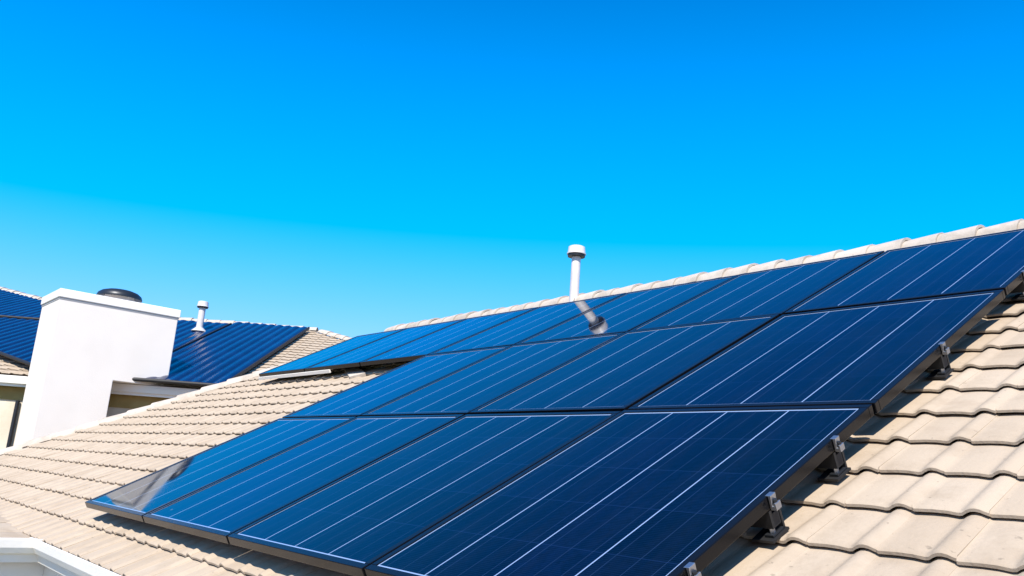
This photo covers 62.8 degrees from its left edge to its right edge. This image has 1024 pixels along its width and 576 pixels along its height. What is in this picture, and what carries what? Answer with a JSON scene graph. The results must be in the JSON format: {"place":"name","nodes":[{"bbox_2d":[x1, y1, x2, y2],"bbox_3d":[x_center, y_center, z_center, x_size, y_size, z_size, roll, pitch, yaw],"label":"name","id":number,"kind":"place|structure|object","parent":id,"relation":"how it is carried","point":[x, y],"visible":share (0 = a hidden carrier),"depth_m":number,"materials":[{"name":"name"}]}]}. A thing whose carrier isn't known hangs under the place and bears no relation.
{"place":"outdoors","nodes":[
{"label":"outdoors","id":0,"kind":"place"},
{"bbox_2d":[0,286,350,448],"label":"neighbouring house","id":1,"kind":"structure","parent":0,"point":[93,355],"depth_m":14.23,"materials":[{"name":"paint"}]},
{"bbox_2d":[0,317,38,365],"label":"solar collector","id":2,"kind":"object","parent":1,"relation":"attached to","point":[17,339],"visible":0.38,"depth_m":16.64,"materials":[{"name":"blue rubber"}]},
{"bbox_2d":[0,289,41,319],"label":"solar collector","id":3,"kind":"object","parent":1,"relation":"attached to","point":[14,305],"visible":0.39,"depth_m":20.03,"materials":[{"name":"blue glass"}]},
{"bbox_2d":[172,320,231,351],"bbox_3d":[-7.418,1.153,17.162,1.500,2.016,5.405,4,-13,0],"label":"solar collector","id":4,"kind":"object","parent":1,"relation":"attached to","point":[185,334],"visible":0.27,"depth_m":18.72,"materials":[{"name":"blue glass"}]},
{"bbox_2d":[132,322,309,385],"bbox_3d":[-5.797,1.258,17.298,1.850,2.110,5.663,4,-13,0],"label":"solar collector","id":5,"kind":"object","parent":1,"relation":"attached to","point":[233,350],"visible":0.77,"depth_m":16.80,"materials":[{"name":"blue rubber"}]},
{"bbox_2d":[0,0,1023,338],"label":"sky","id":6,"kind":"structure","parent":0,"point":[351,168],"materials":[{"name":"blue"}]},
{"label":"ground","id":7,"kind":"structure","parent":0,"visible":0},
{"bbox_2d":[0,219,1023,575],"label":"tile roofed house","id":8,"kind":"structure","parent":7,"relation":"on","point":[930,483],"depth_m":3.71,"materials":[{"name":"tile"}]},
{"bbox_2d":[258,369,330,379],"bbox_3d":[-2.628,1.037,10.023,0.036,0.050,1.850,15,-17,-39],"label":"skirt strip","id":9,"kind":"object","parent":8,"relation":"attached to","point":[295,374],"visible":1,"depth_m":9.94,"materials":[{"name":"white paint"}]},
{"bbox_2d":[344,367,365,378],"bbox_3d":[-1.799,0.944,9.392,0.160,0.285,1.275,8,-14,-17],"label":"tile piece","id":10,"kind":"object","parent":8,"relation":"on","point":[352,372],"visible":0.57,"depth_m":9.05,"materials":[{"name":"concrete"}]},
{"bbox_2d":[684,562,701,575],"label":"mounting rail","id":11,"kind":"object","parent":8,"relation":"on","point":[690,567],"visible":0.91,"depth_m":2.32,"materials":[{"name":"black metal"}]},
{"bbox_2d":[85,417,355,521],"bbox_3d":[-2.030,1.231,5.894,1.540,0.062,1.231,-22,7,-41],"label":"solar panel","id":12,"kind":"object","parent":11,"relation":"attached to","point":[138,499],"visible":0.75,"depth_m":5.80,"materials":[{"name":"blue"}]},
{"bbox_2d":[143,414,463,543],"bbox_3d":[-1.215,1.073,4.959,1.540,0.062,1.231,-22,7,-41],"label":"solar panel","id":13,"kind":"object","parent":11,"relation":"attached to","point":[221,510],"visible":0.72,"depth_m":4.84,"materials":[{"name":"blue"}]},
{"bbox_2d":[228,411,620,575],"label":"solar panel","id":14,"kind":"object","parent":11,"relation":"attached to","point":[357,522],"visible":0.78,"depth_m":3.88,"materials":[{"name":"blue"}]},
{"bbox_2d":[365,404,873,575],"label":"solar panel","id":15,"kind":"object","parent":11,"relation":"attached to","point":[661,492],"visible":1,"depth_m":2.98,"materials":[{"name":"blue"}]},
{"bbox_2d":[751,492,789,543],"bbox_3d":[-0.786,1.037,4.496,0.117,0.157,5.018,15,-17,-39],"label":"mounting rail","id":16,"kind":"object","parent":8,"relation":"on","point":[771,523],"visible":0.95,"depth_m":2.63,"materials":[{"name":"black metal"}]},
{"bbox_2d":[816,435,850,481],"bbox_3d":[-0.470,0.912,4.792,0.117,0.157,5.018,15,-17,-39],"label":"mounting rail","id":17,"kind":"object","parent":8,"relation":"on","point":[834,463],"visible":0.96,"depth_m":2.93,"materials":[{"name":"black metal"}]},
{"bbox_2d":[926,342,953,378],"bbox_3d":[0.248,0.628,5.466,0.117,0.157,5.018,15,-17,-39],"label":"mounting rail","id":18,"kind":"object","parent":8,"relation":"on","point":[940,365],"visible":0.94,"depth_m":3.60,"materials":[{"name":"black metal"}]},
{"bbox_2d":[282,346,509,417],"bbox_3d":[-0.936,0.797,6.921,1.540,0.062,1.231,-22,7,-41],"label":"solar panel","id":19,"kind":"object","parent":18,"relation":"attached to","point":[359,400],"visible":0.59,"depth_m":6.85,"materials":[{"name":"blue"}]},
{"bbox_2d":[361,332,624,415],"bbox_3d":[-0.121,0.639,5.986,1.540,0.063,1.231,-22,7,-41],"label":"solar panel","id":20,"kind":"object","parent":18,"relation":"attached to","point":[473,386],"visible":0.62,"depth_m":5.90,"materials":[{"name":"blue"}]},
{"bbox_2d":[469,314,779,413],"bbox_3d":[0.693,0.479,5.052,1.540,0.062,1.231,-22,7,-41],"label":"solar panel","id":21,"kind":"object","parent":18,"relation":"attached to","point":[624,371],"visible":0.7,"depth_m":4.94,"materials":[{"name":"blue"}]},
{"bbox_2d":[628,290,1004,412],"bbox_3d":[1.509,0.326,4.117,1.540,0.062,1.231,-22,7,-41],"label":"solar panel","id":22,"kind":"object","parent":18,"relation":"attached to","point":[878,357],"visible":0.86,"depth_m":3.97,"materials":[{"name":"blue"}]},
{"bbox_2d":[1009,270,1023,300],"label":"mounting rail","id":23,"kind":"object","parent":8,"relation":"on","point":[1019,288],"visible":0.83,"depth_m":4.38,"materials":[{"name":"black metal"}]},
{"bbox_2d":[305,319,463,371],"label":"solar panel","id":24,"kind":"object","parent":23,"relation":"attached to","point":[355,357],"visible":0.84,"depth_m":9.73,"materials":[{"name":"blue"}]},
{"bbox_2d":[360,307,537,365],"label":"solar panel","id":25,"kind":"object","parent":23,"relation":"attached to","point":[420,347],"visible":0.8,"depth_m":8.79,"materials":[{"name":"blue"}]},
{"bbox_2d":[428,293,625,354],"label":"solar panel","id":26,"kind":"object","parent":23,"relation":"attached to","point":[521,327],"visible":0.66,"depth_m":7.89,"materials":[{"name":"blue"}]},
{"bbox_2d":[515,275,736,344],"bbox_3d":[0.974,0.207,7.013,1.540,0.062,1.231,-22,7,-41],"label":"solar panel","id":27,"kind":"object","parent":23,"relation":"attached to","point":[627,312],"visible":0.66,"depth_m":6.95,"materials":[{"name":"blue"}]},
{"bbox_2d":[630,251,883,330],"bbox_3d":[1.788,0.048,6.079,1.540,0.062,1.231,-22,7,-41],"label":"solar panel","id":28,"kind":"object","parent":23,"relation":"attached to","point":[780,291],"visible":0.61,"depth_m":6.00,"materials":[{"name":"blue"}]},
{"bbox_2d":[784,228,1023,313],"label":"solar panel","id":29,"kind":"object","parent":23,"relation":"attached to","point":[984,263],"visible":0.81,"depth_m":5.04,"materials":[{"name":"blue"}]},
{"bbox_3d":[0.471,0.293,8.224,0.117,0.157,8.768,15,-17,-39],"label":"mounting rail","id":30,"kind":"object","parent":8,"relation":"attached to","visible":0},
{"bbox_2d":[259,328,405,376],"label":"solar panel","id":31,"kind":"object","parent":30,"relation":"on","point":[300,365],"visible":0.91,"depth_m":10.67,"materials":[{"name":"blue"}]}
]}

